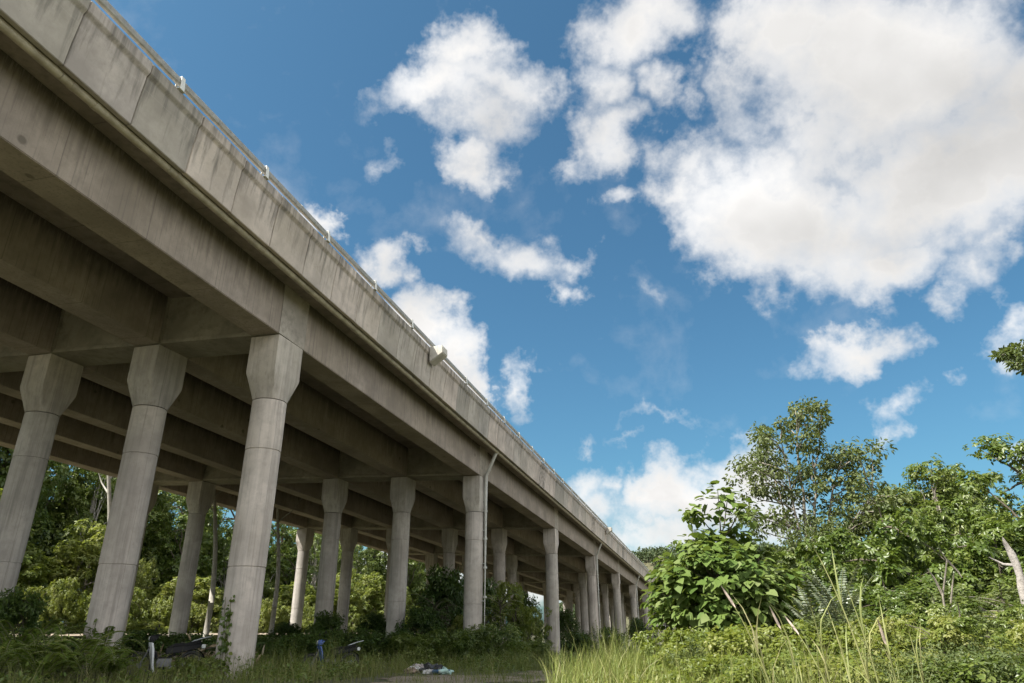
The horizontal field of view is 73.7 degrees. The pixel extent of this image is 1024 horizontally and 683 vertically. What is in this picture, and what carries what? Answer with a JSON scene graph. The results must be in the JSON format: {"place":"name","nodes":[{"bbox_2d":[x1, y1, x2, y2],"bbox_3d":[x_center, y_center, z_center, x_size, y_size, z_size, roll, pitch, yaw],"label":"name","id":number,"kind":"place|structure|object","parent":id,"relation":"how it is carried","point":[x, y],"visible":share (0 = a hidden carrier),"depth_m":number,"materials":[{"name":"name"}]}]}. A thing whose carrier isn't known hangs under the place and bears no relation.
{"place":"outdoors","nodes":[
{"label":"outdoors","id":0,"kind":"place"},
{"bbox_2d":[0,631,664,682],"bbox_3d":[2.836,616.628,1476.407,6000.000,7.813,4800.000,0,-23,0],"label":"ground","id":1,"kind":"structure","parent":0,"point":[514,673],"depth_m":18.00,"materials":[{"name":"green plant"}]},
{"bbox_2d":[0,640,54,675],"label":"fern","id":2,"kind":"object","parent":1,"relation":"on","point":[3,648],"visible":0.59,"depth_m":14.78,"materials":[{"name":"green plant"}]},
{"bbox_2d":[0,586,57,670],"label":"dark tree","id":3,"kind":"object","parent":1,"relation":"on","point":[10,611],"visible":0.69,"depth_m":19.34,"materials":[{"name":"green plant"}]},
{"bbox_2d":[3,451,73,550],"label":"tall tree","id":4,"kind":"object","parent":1,"relation":"on","point":[41,511],"visible":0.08,"depth_m":63.25,"materials":[{"name":"green plant"}]},
{"bbox_2d":[14,542,63,624],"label":"broadleaf tree","id":5,"kind":"object","parent":1,"relation":"on","point":[32,574],"visible":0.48,"depth_m":52.64,"materials":[{"name":"green plant"}]},
{"bbox_2d":[0,447,82,554],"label":"creeper clad tree","id":6,"kind":"object","parent":1,"relation":"on","point":[5,463],"visible":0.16,"depth_m":61.72,"materials":[{"name":"green plant"}]},
{"bbox_2d":[0,648,84,682],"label":"fern","id":7,"kind":"object","parent":1,"relation":"on","point":[47,662],"visible":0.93,"depth_m":14.06,"materials":[{"name":"green plant"}]},
{"bbox_2d":[16,586,72,637],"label":"tree","id":8,"kind":"object","parent":1,"relation":"on","point":[53,598],"visible":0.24,"depth_m":48.72,"materials":[{"name":"green plant"}]},
{"bbox_2d":[0,626,92,677],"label":"fern","id":9,"kind":"object","parent":1,"relation":"on","point":[27,637],"visible":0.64,"depth_m":16.54,"materials":[{"name":"green plant"}]},
{"bbox_2d":[0,619,97,674],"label":"fern","id":10,"kind":"object","parent":1,"relation":"on","point":[47,626],"visible":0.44,"depth_m":17.29,"materials":[{"name":"green plant"}]},
{"bbox_2d":[21,555,89,629],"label":"broadleaf tree","id":11,"kind":"object","parent":1,"relation":"on","point":[58,572],"visible":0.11,"depth_m":56.76,"materials":[{"name":"green plant"}]},
{"bbox_2d":[29,576,83,641],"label":"tree","id":12,"kind":"object","parent":1,"relation":"on","point":[68,583],"visible":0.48,"depth_m":51.09,"materials":[{"name":"green plant"}]},
{"bbox_2d":[37,463,90,624],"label":"creeper clad tree","id":13,"kind":"object","parent":1,"relation":"on","point":[59,506],"visible":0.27,"depth_m":67.49,"materials":[{"name":"green plant"}]},
{"bbox_2d":[33,461,94,559],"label":"creeper clad tree","id":14,"kind":"object","parent":1,"relation":"on","point":[48,550],"visible":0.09,"depth_m":66.41,"materials":[{"name":"green plant"}]},
{"bbox_2d":[6,624,130,682],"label":"fern","id":15,"kind":"object","parent":1,"relation":"on","point":[66,669],"visible":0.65,"depth_m":15.59,"materials":[{"name":"green plant"}]},
{"bbox_2d":[45,518,105,628],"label":"broadleaf tree","id":16,"kind":"object","parent":1,"relation":"on","point":[85,553],"visible":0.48,"depth_m":58.64,"materials":[{"name":"green plant"}]},
{"bbox_2d":[61,591,91,638],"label":"shrub","id":17,"kind":"object","parent":1,"relation":"on","point":[85,603],"visible":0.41,"depth_m":51.37,"materials":[{"name":"green plant"}]},
{"bbox_2d":[43,460,116,639],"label":"tall tree","id":18,"kind":"object","parent":1,"relation":"on","point":[93,502],"visible":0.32,"depth_m":68.27,"materials":[{"name":"green plant"}]},
{"bbox_2d":[37,643,143,682],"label":"fern","id":19,"kind":"object","parent":1,"relation":"on","point":[99,659],"visible":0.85,"depth_m":14.94,"materials":[{"name":"green plant"}]},
{"bbox_2d":[54,626,146,678],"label":"fern","id":20,"kind":"object","parent":1,"relation":"on","point":[105,631],"visible":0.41,"depth_m":17.21,"materials":[{"name":"green plant"}]},
{"bbox_2d":[78,490,173,627],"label":"creeper clad tree","id":21,"kind":"object","parent":1,"relation":"on","point":[159,512],"visible":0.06,"depth_m":76.16,"materials":[{"name":"green plant"}]},
{"bbox_2d":[127,587,154,631],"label":"tree","id":22,"kind":"object","parent":1,"relation":"on","point":[141,594],"visible":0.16,"depth_m":57.95,"materials":[{"name":"green plant"}]},
{"bbox_2d":[120,628,180,663],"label":"bush","id":23,"kind":"object","parent":1,"relation":"on","point":[142,634],"visible":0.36,"depth_m":23.97,"materials":[{"name":"green plant"}]},
{"bbox_2d":[133,493,180,597],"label":"creeper clad tree","id":24,"kind":"object","parent":1,"relation":"on","point":[148,537],"visible":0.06,"depth_m":76.82,"materials":[{"name":"green plant"}]},
{"bbox_2d":[146,595,172,641],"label":"shrub","id":25,"kind":"object","parent":1,"relation":"on","point":[154,612],"visible":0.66,"depth_m":60.82,"materials":[{"name":"green plant"}]},
{"bbox_2d":[126,624,210,677],"bbox_3d":[-9.034,8.155,17.933,1.995,1.265,0.830,13,-32,-28],"label":"moped","id":26,"kind":"object","parent":1,"relation":"on","point":[190,647],"visible":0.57,"depth_m":17.86,"materials":[{"name":"metal"}]},
{"bbox_2d":[133,632,216,655],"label":"bush","id":27,"kind":"object","parent":1,"relation":"on","point":[176,638],"visible":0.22,"depth_m":24.08,"materials":[{"name":"green plant"}]},
{"bbox_2d":[143,493,217,631],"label":"creeper clad tree","id":28,"kind":"object","parent":1,"relation":"on","point":[167,574],"visible":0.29,"depth_m":76.82,"materials":[{"name":"green plant"}]},
{"bbox_2d":[142,574,221,626],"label":"broadleaf tree","id":29,"kind":"object","parent":1,"relation":"on","point":[201,595],"visible":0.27,"depth_m":67.08,"materials":[{"name":"green plant"}]},
{"bbox_2d":[163,656,229,681],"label":"bush","id":30,"kind":"object","parent":1,"relation":"on","point":[211,658],"visible":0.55,"depth_m":17.04,"materials":[{"name":"green plant"}]},
{"bbox_2d":[187,603,221,635],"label":"tree","id":31,"kind":"object","parent":1,"relation":"on","point":[195,608],"visible":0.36,"depth_m":64.03,"materials":[{"name":"green plant"}]},
{"bbox_2d":[183,504,235,585],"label":"creeper clad tree","id":32,"kind":"object","parent":1,"relation":"on","point":[209,521],"visible":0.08,"depth_m":87.50,"materials":[{"name":"green plant"}]},
{"bbox_2d":[202,489,221,636],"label":"dead tree","id":33,"kind":"object","parent":1,"relation":"on","point":[212,590],"visible":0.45,"depth_m":46.38,"materials":[{"name":"grey wood"}]},
{"bbox_2d":[268,522,297,584],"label":"creeper clad tree","id":34,"kind":"object","parent":1,"relation":"on","point":[285,538],"visible":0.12,"depth_m":104.27,"materials":[{"name":"green plant"}]},
{"bbox_2d":[268,498,301,637],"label":"dead tree","id":35,"kind":"object","parent":1,"relation":"on","point":[275,601],"visible":0.7,"depth_m":50.38,"materials":[{"name":"grey wood"}]},
{"bbox_2d":[266,544,316,606],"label":"creeper clad tree","id":36,"kind":"object","parent":1,"relation":"on","point":[291,550],"visible":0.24,"depth_m":99.17,"materials":[{"name":"green plant"}]},
{"bbox_2d":[269,582,315,614],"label":"broadleaf tree","id":37,"kind":"object","parent":1,"relation":"on","point":[310,596],"visible":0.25,"depth_m":90.23,"materials":[{"name":"green plant"}]},
{"bbox_2d":[271,632,341,662],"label":"bush","id":38,"kind":"object","parent":1,"relation":"on","point":[308,638],"visible":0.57,"depth_m":28.27,"materials":[{"name":"green plant"}]},
{"bbox_2d":[306,533,321,591],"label":"tall tree","id":39,"kind":"object","parent":1,"relation":"on","point":[316,550],"visible":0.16,"depth_m":106.90,"materials":[{"name":"green plant"}]},
{"bbox_2d":[306,610,350,657],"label":"bush","id":40,"kind":"object","parent":1,"relation":"on","point":[323,620],"visible":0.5,"depth_m":36.76,"materials":[{"name":"green plant"}]},
{"bbox_2d":[301,631,363,671],"bbox_3d":[-5.748,9.976,21.828,1.995,1.265,0.830,12,-31,-27],"label":"moped","id":41,"kind":"object","parent":1,"relation":"on","point":[352,646],"visible":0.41,"depth_m":21.84,"materials":[{"name":"metal"}]},
{"bbox_2d":[0,0,675,679],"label":"viaduct","id":42,"kind":"object","parent":1,"relation":"on","point":[196,312],"visible":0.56,"depth_m":22.27,"materials":[{"name":"concrete"}]},
{"bbox_2d":[212,595,234,678],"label":"creeper","id":43,"kind":"object","parent":42,"relation":"attached to","point":[222,648],"visible":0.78,"depth_m":17.83,"materials":[{"name":"green plant"}]},
{"bbox_2d":[301,627,385,658],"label":"bush","id":44,"kind":"object","parent":1,"relation":"on","point":[357,636],"visible":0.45,"depth_m":32.00,"materials":[{"name":"green plant"}]},
{"bbox_2d":[336,540,378,598],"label":"tall tree","id":45,"kind":"object","parent":1,"relation":"on","point":[357,560],"visible":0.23,"depth_m":114.28,"materials":[{"name":"green plant"}]},
{"bbox_2d":[350,612,385,644],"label":"bush","id":46,"kind":"object","parent":1,"relation":"on","point":[378,621],"visible":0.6,"depth_m":46.56,"materials":[{"name":"green plant"}]},
{"bbox_2d":[355,571,385,617],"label":"broadleaf tree","id":47,"kind":"object","parent":1,"relation":"on","point":[374,595],"visible":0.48,"depth_m":105.98,"materials":[{"name":"green plant"}]},
{"bbox_2d":[407,559,425,628],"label":"creeper clad tree","id":48,"kind":"object","parent":1,"relation":"on","point":[415,584],"visible":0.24,"depth_m":132.76,"materials":[{"name":"green plant"}]},
{"bbox_2d":[383,631,453,661],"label":"bush","id":49,"kind":"object","parent":1,"relation":"on","point":[401,642],"visible":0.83,"depth_m":31.12,"materials":[{"name":"green plant"}]},
{"bbox_2d":[394,605,448,658],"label":"bush","id":50,"kind":"object","parent":1,"relation":"on","point":[425,621],"visible":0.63,"depth_m":36.63,"materials":[{"name":"green plant"}]},
{"bbox_2d":[413,562,463,646],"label":"dark tree","id":51,"kind":"object","parent":1,"relation":"on","point":[453,593],"visible":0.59,"depth_m":41.09,"materials":[{"name":"green plant"}]},
{"bbox_2d":[421,626,481,662],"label":"bush","id":52,"kind":"object","parent":1,"relation":"on","point":[460,644],"visible":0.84,"depth_m":32.22,"materials":[{"name":"green plant"}]},
{"bbox_2d":[460,621,532,663],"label":"bush","id":53,"kind":"object","parent":1,"relation":"on","point":[487,641],"visible":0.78,"depth_m":33.45,"materials":[{"name":"green plant"}]},
{"bbox_2d":[486,580,535,655],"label":"tree","id":54,"kind":"object","parent":1,"relation":"on","point":[517,616],"visible":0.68,"depth_m":39.67,"materials":[{"name":"green plant"}]},
{"bbox_2d":[518,606,552,646],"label":"tree","id":55,"kind":"object","parent":1,"relation":"on","point":[540,625],"visible":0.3,"depth_m":41.58,"materials":[{"name":"green plant"}]},
{"bbox_2d":[541,608,585,646],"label":"dark tree","id":56,"kind":"object","parent":1,"relation":"on","point":[565,617],"visible":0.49,"depth_m":77.88,"materials":[{"name":"green plant"}]},
{"bbox_2d":[546,630,598,654],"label":"bush","id":57,"kind":"object","parent":1,"relation":"on","point":[565,642],"visible":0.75,"depth_m":55.98,"materials":[{"name":"green plant"}]},
{"bbox_2d":[561,654,748,682],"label":"undergrowth","id":58,"kind":"object","parent":1,"relation":"on","point":[692,678],"visible":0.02,"depth_m":10.69,"materials":[{"name":"green plant"}]},
{"bbox_2d":[631,624,729,660],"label":"bush","id":59,"kind":"object","parent":1,"relation":"on","point":[667,635],"visible":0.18,"depth_m":15.45,"materials":[{"name":"green plant"}]},
{"bbox_2d":[642,638,722,680],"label":"bush","id":60,"kind":"object","parent":1,"relation":"on","point":[670,646],"visible":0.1,"depth_m":13.85,"materials":[{"name":"green plant"}]},
{"bbox_2d":[665,652,771,682],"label":"bush","id":61,"kind":"object","parent":1,"relation":"on","point":[705,667],"visible":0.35,"depth_m":11.05,"materials":[{"name":"green plant"}]},
{"bbox_2d":[662,632,778,666],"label":"bush","id":62,"kind":"object","parent":1,"relation":"on","point":[692,649],"visible":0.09,"depth_m":13.06,"materials":[{"name":"green plant"}]},
{"bbox_2d":[640,480,820,634],"bbox_3d":[5.666,6.147,17.939,4.586,5.042,4.924,0,-23,0],"label":"leaved tree","id":63,"kind":"object","parent":1,"relation":"on","point":[685,588],"visible":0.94,"depth_m":17.31,"materials":[{"name":"green plant"}]},
{"bbox_2d":[509,629,1020,682],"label":"grass","id":64,"kind":"structure","parent":1,"relation":"on","point":[616,671],"depth_m":11.00,"materials":[{"name":"green plant"}]},
{"bbox_2d":[704,619,836,661],"bbox_3d":[4.731,5.687,12.209,2.567,1.342,2.523,-1,-23,2],"label":"bush","id":65,"kind":"object","parent":1,"relation":"on","point":[742,638],"visible":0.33,"depth_m":12.20,"materials":[{"name":"green plant"}]},
{"bbox_2d":[715,652,854,682],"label":"bush","id":66,"kind":"object","parent":1,"relation":"on","point":[754,664],"visible":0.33,"depth_m":9.92,"materials":[{"name":"green plant"}]},
{"bbox_2d":[749,619,855,682],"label":"grass clump","id":67,"kind":"object","parent":1,"relation":"on","point":[801,658],"visible":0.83,"depth_m":8.38,"materials":[{"name":"green plant"}]},
{"bbox_2d":[747,619,860,656],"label":"shrub","id":68,"kind":"object","parent":1,"relation":"on","point":[788,628],"visible":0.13,"depth_m":11.98,"materials":[{"name":"green plant"}]},
{"bbox_2d":[785,568,846,627],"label":"silver leaved shrub","id":69,"kind":"object","parent":1,"relation":"on","point":[804,607],"visible":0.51,"depth_m":13.68,"materials":[{"name":"green plant"}]},
{"bbox_2d":[767,507,866,599],"bbox_3d":[12.861,10.529,29.585,5.594,6.658,4.790,-8,-24,17],"label":"olive leaved tree","id":70,"kind":"object","parent":1,"relation":"on","point":[796,531],"visible":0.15,"depth_m":29.87,"materials":[{"name":"green plant"}]},
{"bbox_2d":[722,395,912,569],"bbox_3d":[15.112,8.595,33.705,8.322,13.540,8.501,-11,-25,24],"label":"airy tree","id":71,"kind":"object","parent":1,"relation":"on","point":[843,459],"visible":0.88,"depth_m":34.28,"materials":[{"name":"green plant"}]},
{"bbox_2d":[774,606,900,653],"bbox_3d":[5.704,5.728,12.455,2.500,1.669,2.919,10,-25,-23],"label":"bush","id":72,"kind":"object","parent":1,"relation":"on","point":[826,620],"visible":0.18,"depth_m":12.09,"materials":[{"name":"green plant"}]},
{"bbox_2d":[802,557,875,626],"bbox_3d":[6.433,5.532,13.047,1.308,2.574,1.369,-9,-24,20],"label":"silver leaved shrub","id":73,"kind":"object","parent":1,"relation":"on","point":[828,597],"visible":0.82,"depth_m":13.09,"materials":[{"name":"green plant"}]},
{"bbox_2d":[779,531,916,602],"bbox_3d":[13.902,10.411,27.397,7.152,5.006,5.309,2,-23,-5],"label":"jungle tree","id":74,"kind":"object","parent":1,"relation":"on","point":[829,570],"visible":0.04,"depth_m":26.95,"materials":[{"name":"green plant"}]},
{"bbox_2d":[768,627,951,658],"bbox_3d":[5.810,5.350,11.176,2.567,1.264,2.523,-18,-28,36],"label":"bush","id":75,"kind":"object","parent":1,"relation":"on","point":[850,641],"visible":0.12,"depth_m":11.06,"materials":[{"name":"green plant"}]},
{"bbox_2d":[812,577,933,628],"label":"jungle tree","id":76,"kind":"object","parent":1,"relation":"on","point":[865,594],"visible":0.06,"depth_m":18.37,"materials":[{"name":"green plant"}]},
{"bbox_2d":[785,651,967,682],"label":"bush","id":77,"kind":"object","parent":1,"relation":"on","point":[900,661],"visible":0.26,"depth_m":8.70,"materials":[{"name":"green plant"}]},
{"bbox_2d":[791,506,1007,614],"bbox_3d":[12.797,7.831,21.743,5.718,5.082,7.702,-62,-64,65],"label":"jungle tree","id":78,"kind":"object","parent":1,"relation":"on","point":[890,551],"visible":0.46,"depth_m":21.25,"materials":[{"name":"green plant"}]},
{"bbox_2d":[828,581,972,632],"bbox_3d":[10.231,7.439,17.485,4.456,2.407,3.207,-8,-24,18],"label":"bush","id":79,"kind":"object","parent":1,"relation":"on","point":[913,587],"visible":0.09,"depth_m":17.34,"materials":[{"name":"green plant"}]},
{"bbox_2d":[844,613,985,658],"bbox_3d":[6.030,4.801,9.986,1.922,1.542,1.861,-15,-26,31],"label":"bush","id":80,"kind":"object","parent":1,"relation":"on","point":[946,627],"visible":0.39,"depth_m":10.02,"materials":[{"name":"green plant"}]},
{"bbox_2d":[836,646,1003,682],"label":"bush","id":81,"kind":"object","parent":1,"relation":"on","point":[942,655],"visible":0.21,"depth_m":8.60,"materials":[{"name":"green plant"}]},
{"bbox_2d":[882,601,982,640],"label":"bush","id":82,"kind":"object","parent":1,"relation":"on","point":[973,605],"visible":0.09,"depth_m":12.29,"materials":[{"name":"green plant"}]},
{"bbox_2d":[869,593,999,636],"bbox_3d":[8.023,5.738,12.855,2.287,1.903,3.081,-3,-23,7],"label":"bush","id":83,"kind":"object","parent":1,"relation":"on","point":[885,604],"visible":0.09,"depth_m":12.91,"materials":[{"name":"green plant"}]},
{"bbox_2d":[847,647,1023,682],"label":"bush","id":84,"kind":"object","parent":1,"relation":"on","point":[900,679],"visible":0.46,"depth_m":7.97,"materials":[{"name":"green plant"}]},
{"bbox_2d":[897,453,978,552],"bbox_3d":[22.482,11.230,35.959,5.146,10.267,5.201,-13,-26,29],"label":"tall tree","id":85,"kind":"object","parent":1,"relation":"on","point":[946,476],"visible":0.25,"depth_m":36.40,"materials":[{"name":"green plant"}]},
{"bbox_2d":[878,499,1005,575],"bbox_3d":[18.697,10.423,29.769,5.012,6.693,6.963,21,-30,-41],"label":"jungle tree","id":86,"kind":"object","parent":1,"relation":"on","point":[943,515],"visible":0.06,"depth_m":30.26,"materials":[{"name":"green plant"}]},
{"bbox_2d":[890,582,1019,626],"bbox_3d":[11.835,7.240,16.894,5.281,2.333,3.921,-9,-24,20],"label":"bush","id":87,"kind":"object","parent":1,"relation":"on","point":[968,592],"visible":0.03,"depth_m":16.96,"materials":[{"name":"green plant"}]},
{"bbox_2d":[899,573,1020,614],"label":"olive leaved tree","id":88,"kind":"object","parent":1,"relation":"on","point":[1007,591],"visible":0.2,"depth_m":16.09,"materials":[{"name":"green plant"}]},
{"bbox_2d":[907,512,1023,601],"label":"jungle tree","id":89,"kind":"object","parent":1,"relation":"on","point":[1016,542],"visible":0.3,"depth_m":20.41,"materials":[{"name":"green plant"}]},
{"bbox_2d":[908,651,1023,682],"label":"bush","id":90,"kind":"object","parent":1,"relation":"on","point":[982,678],"visible":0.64,"depth_m":7.60,"materials":[{"name":"green plant"}]},
{"bbox_2d":[908,602,1023,641],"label":"bush","id":91,"kind":"object","parent":1,"relation":"on","point":[1017,608],"visible":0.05,"depth_m":11.24,"materials":[{"name":"green plant"}]},
{"bbox_2d":[910,521,1023,603],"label":"jungle tree","id":92,"kind":"object","parent":1,"relation":"on","point":[946,545],"visible":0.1,"depth_m":21.17,"materials":[{"name":"green plant"}]},
{"bbox_2d":[926,498,1017,570],"bbox_3d":[21.317,10.182,29.091,8.252,6.466,6.126,-8,-24,17],"label":"jungle tree","id":93,"kind":"object","parent":1,"relation":"on","point":[956,539],"visible":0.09,"depth_m":29.32,"materials":[{"name":"green plant"}]},
{"bbox_2d":[922,615,1023,656],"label":"bush","id":94,"kind":"object","parent":1,"relation":"on","point":[961,622],"visible":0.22,"depth_m":9.61,"materials":[{"name":"green plant"}]},
{"bbox_2d":[923,632,1023,658],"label":"bush","id":95,"kind":"object","parent":1,"relation":"on","point":[968,640],"visible":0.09,"depth_m":9.49,"materials":[{"name":"green plant"}]},
{"bbox_2d":[938,644,1023,682],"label":"bush","id":96,"kind":"object","parent":1,"relation":"on","point":[1001,668],"visible":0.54,"depth_m":7.62,"materials":[{"name":"green plant"}]},
{"bbox_2d":[951,594,1023,636],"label":"bush","id":97,"kind":"object","parent":1,"relation":"on","point":[989,613],"visible":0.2,"depth_m":12.01,"materials":[{"name":"green plant"}]},
{"bbox_2d":[956,433,1023,570],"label":"creeper clad tree","id":98,"kind":"object","parent":1,"relation":"on","point":[996,448],"visible":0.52,"depth_m":25.14,"materials":[{"name":"green plant"}]},
{"bbox_2d":[987,339,1023,375],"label":"overhanging tree","id":99,"kind":"object","parent":1,"relation":"on","point":[1008,354],"visible":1,"depth_m":17.11,"materials":[{"name":"green plant"}]},
{"bbox_2d":[989,536,1023,605],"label":"dead tree","id":100,"kind":"object","parent":1,"relation":"on","point":[1015,564],"visible":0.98,"depth_m":13.21,"materials":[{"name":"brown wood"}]},
{"bbox_2d":[10,555,702,638],"bbox_3d":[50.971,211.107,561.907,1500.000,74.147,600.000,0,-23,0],"label":"hill","id":101,"kind":"structure","parent":0,"point":[649,565],"depth_m":550.33,"materials":[{"name":"green plant"}]},
{"bbox_2d":[559,539,849,615],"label":"forest","id":102,"kind":"object","parent":101,"relation":"on","point":[646,553],"visible":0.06,"depth_m":563.78,"materials":[{"name":"green plant"}]},
{"bbox_2d":[370,670,565,682],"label":"dirt track","id":103,"kind":"structure","parent":0,"point":[399,679],"depth_m":17.58,"materials":[{"name":"soil"}]},
{"bbox_2d":[1,0,1023,627],"label":"sky","id":104,"kind":"structure","parent":0,"point":[644,232],"materials":[{"name":"blue"}]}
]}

